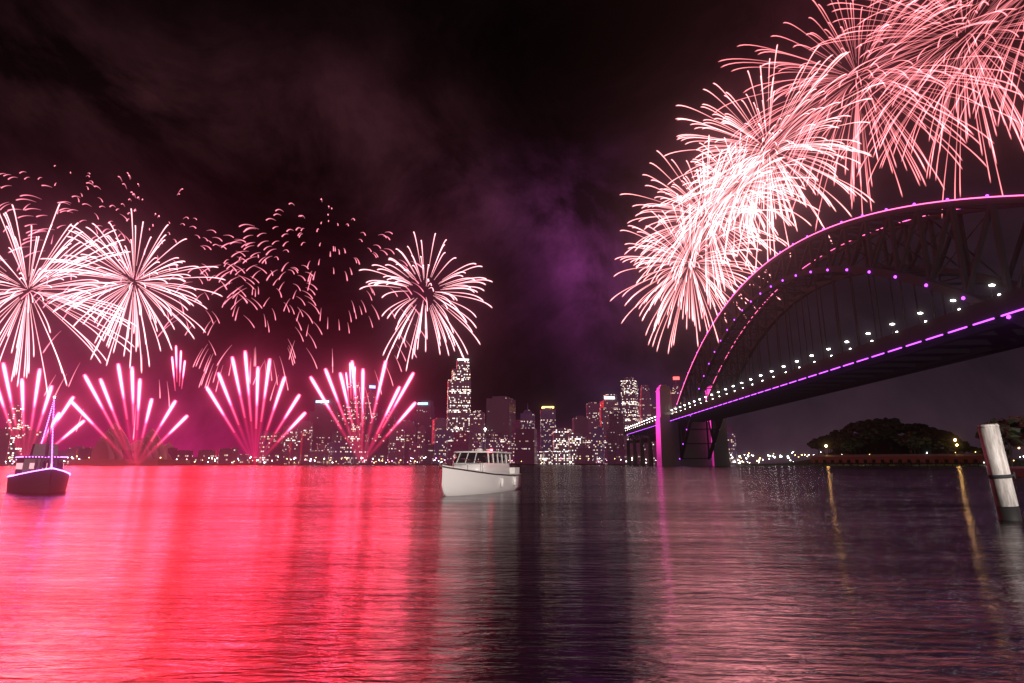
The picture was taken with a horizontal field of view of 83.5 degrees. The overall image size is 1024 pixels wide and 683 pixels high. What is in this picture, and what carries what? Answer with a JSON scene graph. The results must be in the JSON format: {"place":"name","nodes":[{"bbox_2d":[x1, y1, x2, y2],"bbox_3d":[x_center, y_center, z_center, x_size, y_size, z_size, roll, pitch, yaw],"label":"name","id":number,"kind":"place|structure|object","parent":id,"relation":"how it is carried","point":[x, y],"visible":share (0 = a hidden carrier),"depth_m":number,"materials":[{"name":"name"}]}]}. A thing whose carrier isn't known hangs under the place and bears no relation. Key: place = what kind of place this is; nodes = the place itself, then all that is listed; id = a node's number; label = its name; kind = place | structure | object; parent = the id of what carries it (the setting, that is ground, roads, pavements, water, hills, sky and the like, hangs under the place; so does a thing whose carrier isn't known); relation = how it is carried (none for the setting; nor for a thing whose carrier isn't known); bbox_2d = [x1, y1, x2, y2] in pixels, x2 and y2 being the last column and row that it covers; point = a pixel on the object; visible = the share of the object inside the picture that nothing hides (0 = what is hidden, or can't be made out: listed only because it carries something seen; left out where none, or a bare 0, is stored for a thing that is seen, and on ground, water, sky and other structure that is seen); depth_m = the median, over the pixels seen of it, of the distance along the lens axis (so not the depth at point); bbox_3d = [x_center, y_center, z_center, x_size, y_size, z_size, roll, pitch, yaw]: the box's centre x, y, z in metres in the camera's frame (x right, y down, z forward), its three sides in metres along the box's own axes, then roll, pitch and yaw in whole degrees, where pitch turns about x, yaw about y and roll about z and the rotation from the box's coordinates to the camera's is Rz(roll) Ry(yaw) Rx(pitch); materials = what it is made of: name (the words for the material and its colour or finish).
{"place":"outdoors","nodes":[
{"label":"outdoors","id":0,"kind":"place"},
{"bbox_2d":[0,464,656,465],"bbox_3d":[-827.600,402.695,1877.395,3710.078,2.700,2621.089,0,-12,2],"label":"shore land","id":1,"kind":"structure","parent":0,"point":[363,464],"depth_m":964.92,"materials":[{"name":"grey stone"}]},
{"bbox_2d":[0,428,11,463],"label":"building","id":2,"kind":"structure","parent":1,"relation":"on","point":[5,435],"depth_m":894.31,"materials":[{"name":"grey"}]},
{"bbox_2d":[6,447,21,463],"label":"building","id":3,"kind":"structure","parent":1,"relation":"on","point":[13,453],"depth_m":1011.06,"materials":[{"name":"grey"}]},
{"bbox_2d":[6,405,24,446],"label":"skyscraper","id":4,"kind":"structure","parent":1,"relation":"on","point":[15,418],"depth_m":1121.88,"materials":[{"name":"grey"}]},
{"bbox_2d":[16,425,31,447],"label":"building","id":5,"kind":"structure","parent":1,"relation":"on","point":[22,428],"depth_m":1089.79,"materials":[{"name":"grey"}]},
{"bbox_2d":[16,429,43,462],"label":"building","id":6,"kind":"structure","parent":1,"relation":"on","point":[32,437],"depth_m":899.47,"materials":[{"name":"grey"}]},
{"bbox_2d":[58,451,66,463],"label":"city block","id":7,"kind":"structure","parent":1,"relation":"on","point":[61,453],"depth_m":963.65,"materials":[{"name":"grey"}]},
{"bbox_2d":[65,448,77,463],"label":"building","id":8,"kind":"structure","parent":1,"relation":"on","point":[72,452],"depth_m":964.29,"materials":[{"name":"grey"}]},
{"bbox_2d":[78,447,92,458],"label":"building","id":9,"kind":"structure","parent":1,"relation":"on","point":[83,451],"depth_m":1072.64,"materials":[{"name":"grey"}]},
{"bbox_2d":[122,450,133,458],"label":"building","id":10,"kind":"structure","parent":1,"relation":"on","point":[128,454],"depth_m":941.75,"materials":[{"name":"grey"}]},
{"bbox_2d":[168,447,177,459],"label":"city block","id":11,"kind":"structure","parent":1,"relation":"on","point":[172,452],"depth_m":1004.62,"materials":[{"name":"grey"}]},
{"bbox_2d":[176,450,192,459],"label":"city block","id":12,"kind":"structure","parent":1,"relation":"on","point":[183,454],"depth_m":1093.87,"materials":[{"name":"grey"}]},
{"bbox_2d":[187,457,202,463],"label":"city block","id":13,"kind":"structure","parent":1,"relation":"on","point":[198,460],"depth_m":1077.01,"materials":[{"name":"grey"}]},
{"bbox_2d":[198,450,216,463],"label":"building","id":14,"kind":"structure","parent":1,"relation":"on","point":[206,455],"depth_m":1103.63,"materials":[{"name":"grey"}]},
{"bbox_2d":[218,448,231,463],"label":"building","id":15,"kind":"structure","parent":1,"relation":"on","point":[225,456],"depth_m":1007.03,"materials":[{"name":"grey"}]},
{"bbox_2d":[231,447,238,463],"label":"city block","id":16,"kind":"structure","parent":1,"relation":"on","point":[235,450],"depth_m":1114.38,"materials":[{"name":"grey"}]},
{"bbox_2d":[234,454,250,463],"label":"city block","id":17,"kind":"structure","parent":1,"relation":"on","point":[243,458],"depth_m":1113.83,"materials":[{"name":"grey"}]},
{"bbox_2d":[250,457,258,463],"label":"building","id":18,"kind":"structure","parent":1,"relation":"on","point":[254,459],"depth_m":1225.13,"materials":[{"name":"grey"}]},
{"bbox_2d":[258,431,270,463],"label":"building","id":19,"kind":"structure","parent":1,"relation":"on","point":[264,445],"depth_m":1052.62,"materials":[{"name":"grey"}]},
{"bbox_2d":[268,443,282,463],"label":"building","id":20,"kind":"structure","parent":1,"relation":"on","point":[275,452],"depth_m":1069.56,"materials":[{"name":"grey"}]},
{"bbox_2d":[269,432,282,443],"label":"building","id":21,"kind":"structure","parent":1,"relation":"on","point":[276,437],"depth_m":1354.61,"materials":[{"name":"grey"}]},
{"bbox_2d":[282,425,297,451],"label":"building","id":22,"kind":"structure","parent":1,"relation":"on","point":[290,429],"depth_m":1465.27,"materials":[{"name":"grey"}]},
{"bbox_2d":[284,433,295,463],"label":"building","id":23,"kind":"structure","parent":1,"relation":"on","point":[290,438],"depth_m":1214.86,"materials":[{"name":"grey"}]},
{"bbox_2d":[288,442,300,463],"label":"building","id":24,"kind":"structure","parent":1,"relation":"on","point":[294,450],"depth_m":1165.43,"materials":[{"name":"grey"}]},
{"bbox_2d":[299,432,310,463],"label":"building","id":25,"kind":"structure","parent":1,"relation":"on","point":[305,444],"depth_m":1069.12,"materials":[{"name":"grey"}]},
{"bbox_2d":[297,421,312,450],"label":"building","id":26,"kind":"structure","parent":1,"relation":"on","point":[305,426],"depth_m":1387.58,"materials":[{"name":"grey"}]},
{"bbox_2d":[309,450,322,463],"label":"building","id":27,"kind":"structure","parent":1,"relation":"on","point":[316,456],"depth_m":1149.82,"materials":[{"name":"grey"}]},
{"bbox_2d":[317,443,325,450],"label":"building","id":28,"kind":"structure","parent":1,"relation":"on","point":[320,447],"depth_m":1167.02,"materials":[{"name":"grey"}]},
{"bbox_2d":[309,399,337,450],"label":"skyscraper","id":29,"kind":"structure","parent":1,"relation":"on","point":[323,417],"depth_m":1442.65,"materials":[{"name":"grey"}]},
{"bbox_2d":[322,448,328,463],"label":"building","id":30,"kind":"structure","parent":1,"relation":"on","point":[325,454],"depth_m":1085.69,"materials":[{"name":"grey"}]},
{"bbox_2d":[336,415,341,441],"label":"skyscraper","id":31,"kind":"structure","parent":1,"relation":"on","point":[339,425],"depth_m":1602.53,"materials":[{"name":"grey"}]},
{"bbox_2d":[327,441,351,463],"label":"building","id":32,"kind":"structure","parent":1,"relation":"on","point":[339,452],"depth_m":1077.08,"materials":[{"name":"grey"}]},
{"bbox_2d":[340,382,361,449],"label":"skyscraper","id":33,"kind":"structure","parent":1,"relation":"on","point":[352,410],"depth_m":1569.94,"materials":[{"name":"grey"}]},
{"bbox_2d":[347,425,359,463],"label":"skyscraper","id":34,"kind":"structure","parent":1,"relation":"on","point":[353,434],"depth_m":1143.91,"materials":[{"name":"grey"}]},
{"bbox_2d":[353,450,366,463],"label":"building","id":35,"kind":"structure","parent":1,"relation":"on","point":[359,455],"depth_m":1104.67,"materials":[{"name":"grey"}]},
{"bbox_2d":[361,389,377,449],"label":"skyscraper","id":36,"kind":"structure","parent":1,"relation":"on","point":[370,406],"depth_m":1680.53,"materials":[{"name":"grey"}]},
{"bbox_2d":[362,424,379,449],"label":"building","id":37,"kind":"structure","parent":1,"relation":"on","point":[370,428],"depth_m":1376.90,"materials":[{"name":"grey"}]},
{"bbox_2d":[5,456,743,463],"bbox_3d":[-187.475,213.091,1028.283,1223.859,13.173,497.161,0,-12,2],"label":"quay lamps","id":38,"kind":"object","parent":1,"relation":"on","point":[424,462],"visible":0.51,"depth_m":1030.45,"materials":[{"name":"grey metal"}]},
{"bbox_2d":[365,433,387,463],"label":"building","id":39,"kind":"structure","parent":1,"relation":"on","point":[376,446],"depth_m":1140.06,"materials":[{"name":"grey"}]},
{"bbox_2d":[380,408,397,446],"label":"skyscraper","id":40,"kind":"structure","parent":1,"relation":"on","point":[389,416],"depth_m":1535.91,"materials":[{"name":"grey"}]},
{"bbox_2d":[387,427,398,463],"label":"building","id":41,"kind":"structure","parent":1,"relation":"on","point":[391,458],"depth_m":1300.39,"materials":[{"name":"grey"}]},
{"bbox_2d":[395,430,404,463],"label":"building","id":42,"kind":"structure","parent":1,"relation":"on","point":[400,440],"depth_m":1170.29,"materials":[{"name":"grey"}]},
{"bbox_2d":[394,420,414,430],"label":"building","id":43,"kind":"structure","parent":1,"relation":"on","point":[400,424],"depth_m":1438.38,"materials":[{"name":"grey"}]},
{"bbox_2d":[404,426,415,463],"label":"building","id":44,"kind":"structure","parent":1,"relation":"on","point":[410,434],"depth_m":1322.47,"materials":[{"name":"grey"}]},
{"bbox_2d":[408,443,421,463],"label":"building","id":45,"kind":"structure","parent":1,"relation":"on","point":[415,451],"depth_m":1166.03,"materials":[{"name":"grey"}]},
{"bbox_2d":[417,425,425,463],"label":"building","id":46,"kind":"structure","parent":1,"relation":"on","point":[421,433],"depth_m":1187.87,"materials":[{"name":"grey"}]},
{"bbox_2d":[413,400,434,444],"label":"skyscraper","id":47,"kind":"structure","parent":1,"relation":"on","point":[424,415],"depth_m":1650.01,"materials":[{"name":"grey"}]},
{"bbox_2d":[425,444,433,463],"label":"building","id":48,"kind":"structure","parent":1,"relation":"on","point":[429,452],"depth_m":1313.39,"materials":[{"name":"grey"}]},
{"bbox_2d":[432,418,446,443],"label":"skyscraper","id":49,"kind":"structure","parent":1,"relation":"on","point":[439,423],"depth_m":1463.74,"materials":[{"name":"grey"}]},
{"bbox_2d":[431,429,449,463],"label":"building","id":50,"kind":"structure","parent":1,"relation":"on","point":[441,437],"depth_m":1308.85,"materials":[{"name":"purple"}]},
{"bbox_2d":[445,439,452,463],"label":"building","id":51,"kind":"structure","parent":1,"relation":"on","point":[449,448],"depth_m":1238.87,"materials":[{"name":"purple"}]},
{"bbox_2d":[447,360,470,438],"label":"skyscraper","id":52,"kind":"structure","parent":1,"relation":"on","point":[458,400],"depth_m":1374.56,"materials":[{"name":"grey"}]},
{"bbox_2d":[450,431,471,463],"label":"building","id":53,"kind":"structure","parent":1,"relation":"on","point":[462,440],"depth_m":1124.49,"materials":[{"name":"purple"}]},
{"bbox_2d":[472,442,481,450],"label":"building","id":54,"kind":"structure","parent":1,"relation":"on","point":[475,445],"depth_m":1268.42,"materials":[{"name":"purple"}]},
{"bbox_2d":[470,411,484,441],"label":"skyscraper","id":55,"kind":"structure","parent":1,"relation":"on","point":[477,424],"depth_m":1564.93,"materials":[{"name":"purple"}]},
{"bbox_2d":[481,438,499,451],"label":"building","id":56,"kind":"structure","parent":1,"relation":"on","point":[493,444],"depth_m":1250.98,"materials":[{"name":"purple"}]},
{"bbox_2d":[491,432,501,438],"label":"building","id":57,"kind":"structure","parent":1,"relation":"on","point":[496,435],"depth_m":1308.00,"materials":[{"name":"purple"}]},
{"bbox_2d":[486,396,515,442],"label":"skyscraper","id":58,"kind":"structure","parent":1,"relation":"on","point":[500,414],"depth_m":1513.74,"materials":[{"name":"grey"}]},
{"bbox_2d":[500,438,511,463],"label":"building","id":59,"kind":"structure","parent":1,"relation":"on","point":[505,444],"depth_m":1286.82,"materials":[{"name":"purple"}]},
{"bbox_2d":[510,443,514,463],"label":"building","id":60,"kind":"structure","parent":1,"relation":"on","point":[512,450],"depth_m":1289.80,"materials":[{"name":"purple"}]},
{"bbox_2d":[512,420,521,442],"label":"skyscraper","id":61,"kind":"structure","parent":1,"relation":"on","point":[516,423],"depth_m":1478.83,"materials":[{"name":"purple"}]},
{"bbox_2d":[515,427,536,463],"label":"city block","id":62,"kind":"structure","parent":1,"relation":"on","point":[525,445],"depth_m":1165.38,"materials":[{"name":"purple"}]},
{"bbox_2d":[520,403,534,427],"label":"skyscraper","id":63,"kind":"structure","parent":1,"relation":"on","point":[527,417],"depth_m":1668.78,"materials":[{"name":"purple"}]},
{"bbox_2d":[537,452,542,463],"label":"building","id":64,"kind":"structure","parent":1,"relation":"on","point":[539,457],"depth_m":1236.99,"materials":[{"name":"purple"}]},
{"bbox_2d":[540,408,555,451],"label":"skyscraper","id":65,"kind":"structure","parent":1,"relation":"on","point":[547,421],"depth_m":1614.51,"materials":[{"name":"purple"}]},
{"bbox_2d":[543,451,562,463],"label":"building","id":66,"kind":"structure","parent":1,"relation":"on","point":[552,457],"depth_m":1220.27,"materials":[{"name":"grey"}]},
{"bbox_2d":[553,429,567,463],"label":"building","id":67,"kind":"structure","parent":1,"relation":"on","point":[560,440],"depth_m":1242.56,"materials":[{"name":"purple"}]},
{"bbox_2d":[568,433,582,463],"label":"building","id":68,"kind":"structure","parent":1,"relation":"on","point":[575,440],"depth_m":1150.66,"materials":[{"name":"purple"}]},
{"bbox_2d":[572,416,587,447],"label":"skyscraper","id":69,"kind":"structure","parent":1,"relation":"on","point":[580,424],"depth_m":1458.20,"materials":[{"name":"purple"}]},
{"bbox_2d":[574,448,595,463],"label":"building","id":70,"kind":"structure","parent":1,"relation":"on","point":[584,455],"depth_m":1137.19,"materials":[{"name":"purple"}]},
{"bbox_2d":[585,435,591,447],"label":"building","id":71,"kind":"structure","parent":1,"relation":"on","point":[588,441],"depth_m":1326.33,"materials":[{"name":"purple"}]},
{"bbox_2d":[586,402,599,434],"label":"skyscraper","id":72,"kind":"structure","parent":1,"relation":"on","point":[593,412],"depth_m":1660.36,"materials":[{"name":"purple"}]},
{"bbox_2d":[592,426,604,463],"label":"skyscraper","id":73,"kind":"structure","parent":1,"relation":"on","point":[598,441],"depth_m":1272.93,"materials":[{"name":"purple"}]},
{"bbox_2d":[604,435,607,463],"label":"city block","id":74,"kind":"structure","parent":1,"relation":"on","point":[605,448],"depth_m":1338.20,"materials":[{"name":"purple"}]},
{"bbox_2d":[600,394,619,434],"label":"skyscraper","id":75,"kind":"structure","parent":1,"relation":"on","point":[607,406],"depth_m":1743.41,"materials":[{"name":"purple"}]},
{"bbox_2d":[607,427,618,463],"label":"building","id":76,"kind":"structure","parent":1,"relation":"on","point":[612,441],"depth_m":1332.88,"materials":[{"name":"purple"}]},
{"bbox_2d":[609,412,625,449],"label":"skyscraper","id":77,"kind":"structure","parent":1,"relation":"on","point":[616,419],"depth_m":1446.33,"materials":[{"name":"purple"}]},
{"bbox_2d":[617,450,625,463],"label":"city block","id":78,"kind":"structure","parent":1,"relation":"on","point":[621,454],"depth_m":1229.53,"materials":[{"name":"purple"}]},
{"bbox_2d":[621,377,639,442],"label":"skyscraper","id":79,"kind":"structure","parent":1,"relation":"on","point":[629,398],"depth_m":1645.97,"materials":[{"name":"grey"}]},
{"bbox_2d":[625,443,639,463],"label":"building","id":80,"kind":"structure","parent":1,"relation":"on","point":[638,451],"depth_m":1189.02,"materials":[{"name":"purple"}]},
{"bbox_2d":[634,435,647,463],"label":"building","id":81,"kind":"structure","parent":1,"relation":"on","point":[646,451],"depth_m":1210.36,"materials":[{"name":"purple"}]},
{"bbox_2d":[639,385,651,424],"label":"skyscraper","id":82,"kind":"structure","parent":1,"relation":"on","point":[645,405],"depth_m":1738.40,"materials":[{"name":"purple"}]},
{"bbox_2d":[651,405,655,420],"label":"skyscraper","id":83,"kind":"structure","parent":1,"relation":"on","point":[653,411],"depth_m":1538.34,"materials":[{"name":"purple"}]},
{"bbox_2d":[652,441,656,463],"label":"city block","id":84,"kind":"structure","parent":1,"relation":"on","point":[654,452],"depth_m":1133.70,"materials":[{"name":"purple"}]},
{"bbox_2d":[670,374,683,412],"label":"skyscraper","id":85,"kind":"structure","parent":1,"relation":"on","point":[675,391],"depth_m":1722.55,"materials":[{"name":"purple"}]},
{"bbox_2d":[0,465,1023,682],"bbox_3d":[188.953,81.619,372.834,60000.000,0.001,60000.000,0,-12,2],"label":"harbour water","id":86,"kind":"structure","parent":0,"point":[414,574],"depth_m":9.41,"materials":[{"name":"red liquid"}]},
{"bbox_2d":[7,396,69,492],"bbox_3d":[-32.654,7.444,40.127,3.216,7.175,9.799,12,-17,-43],"label":"boat","id":87,"kind":"object","parent":86,"relation":"on","point":[39,469],"visible":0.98,"depth_m":38.02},
{"bbox_2d":[68,459,190,465],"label":"shoreline","id":88,"kind":"structure","parent":86,"relation":"in","point":[81,462],"depth_m":865.01,"materials":[{"name":"black"}]},
{"bbox_2d":[91,423,173,459],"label":"opera house sails","id":89,"kind":"object","parent":88,"relation":"on","point":[113,442],"visible":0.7,"depth_m":925.95},
{"bbox_2d":[439,428,521,495],"bbox_3d":[-2.319,7.984,37.723,3.449,4.747,10.440,-4,-13,18],"label":"motor cruiser","id":90,"kind":"object","parent":86,"relation":"on","point":[479,471],"visible":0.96,"depth_m":36.08,"materials":[{"name":"white plastic"}]},
{"bbox_2d":[627,435,656,465],"bbox_3d":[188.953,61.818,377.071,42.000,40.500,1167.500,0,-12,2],"label":"bridge approach piers","id":91,"kind":"structure","parent":86,"relation":"on","point":[648,440],"depth_m":829.85,"materials":[{"name":"grey stone"}]},
{"bbox_2d":[624,196,1023,458],"bbox_3d":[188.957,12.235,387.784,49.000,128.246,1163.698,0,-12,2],"label":"arch bridge","id":92,"kind":"structure","parent":91,"relation":"on","point":[998,334],"depth_m":285.11,"materials":[{"name":"grey metal"}]},
{"bbox_2d":[625,284,1000,428],"bbox_3d":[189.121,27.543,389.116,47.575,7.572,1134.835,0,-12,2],"label":"bridge lights","id":93,"kind":"object","parent":92,"relation":"attached to","point":[919,313],"visible":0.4,"depth_m":276.63},
{"bbox_2d":[627,194,1023,458],"bbox_3d":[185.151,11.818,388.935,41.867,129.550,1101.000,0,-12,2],"label":"bridge deck lights","id":94,"kind":"object","parent":92,"relation":"attached to","point":[1008,316],"visible":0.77,"depth_m":249.84},
{"bbox_2d":[677,195,1023,402],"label":"bridge arch lights","id":95,"kind":"object","parent":92,"relation":"attached to","point":[842,244],"visible":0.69,"depth_m":297.33},
{"bbox_2d":[656,384,729,465],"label":"bridge pylons","id":96,"kind":"object","parent":86,"relation":"in","point":[667,442],"visible":0.59,"depth_m":626.91,"materials":[{"name":"grey concrete"}]},
{"bbox_2d":[808,454,985,465],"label":"seawall","id":97,"kind":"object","parent":86,"relation":"in","point":[911,459],"depth_m":618.34,"materials":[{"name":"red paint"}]},
{"bbox_2d":[977,424,1022,520],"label":"mooring pile","id":98,"kind":"object","parent":86,"relation":"in","point":[1000,475],"visible":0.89,"depth_m":19.09,"materials":[{"name":"paint"}]},
{"bbox_2d":[1009,466,1023,476],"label":"sea wall","id":99,"kind":"structure","parent":86,"relation":"on","point":[1018,471],"depth_m":84.85,"materials":[{"name":"brown stone"}]},
{"bbox_2d":[975,416,1023,466],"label":"foreshore trees","id":100,"kind":"object","parent":99,"relation":"on","point":[1011,428],"visible":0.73,"depth_m":110.31,"materials":[{"name":"green plant"}]},
{"bbox_2d":[0,0,1023,463],"label":"sky","id":101,"kind":"structure","parent":0,"point":[219,219],"materials":[{"name":"black"}]},
{"bbox_2d":[727,432,737,464],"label":"building","id":102,"kind":"structure","parent":0,"point":[731,436],"depth_m":1198.93,"materials":[{"name":"purple"}]},
{"bbox_2d":[735,441,1023,465],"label":"headland terrain","id":103,"kind":"structure","parent":0,"point":[883,448],"depth_m":725.14,"materials":[{"name":"green soil"}]},
{"bbox_2d":[732,439,1023,465],"bbox_3d":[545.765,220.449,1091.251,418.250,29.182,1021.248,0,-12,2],"label":"shore lights","id":104,"kind":"object","parent":103,"relation":"on","point":[848,464],"visible":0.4,"depth_m":1046.48,"materials":[{"name":"grey metal"}]},
{"bbox_2d":[807,417,1008,460],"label":"trees","id":105,"kind":"object","parent":103,"relation":"on","point":[918,436],"visible":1,"depth_m":722.09,"materials":[{"name":"green plant"}]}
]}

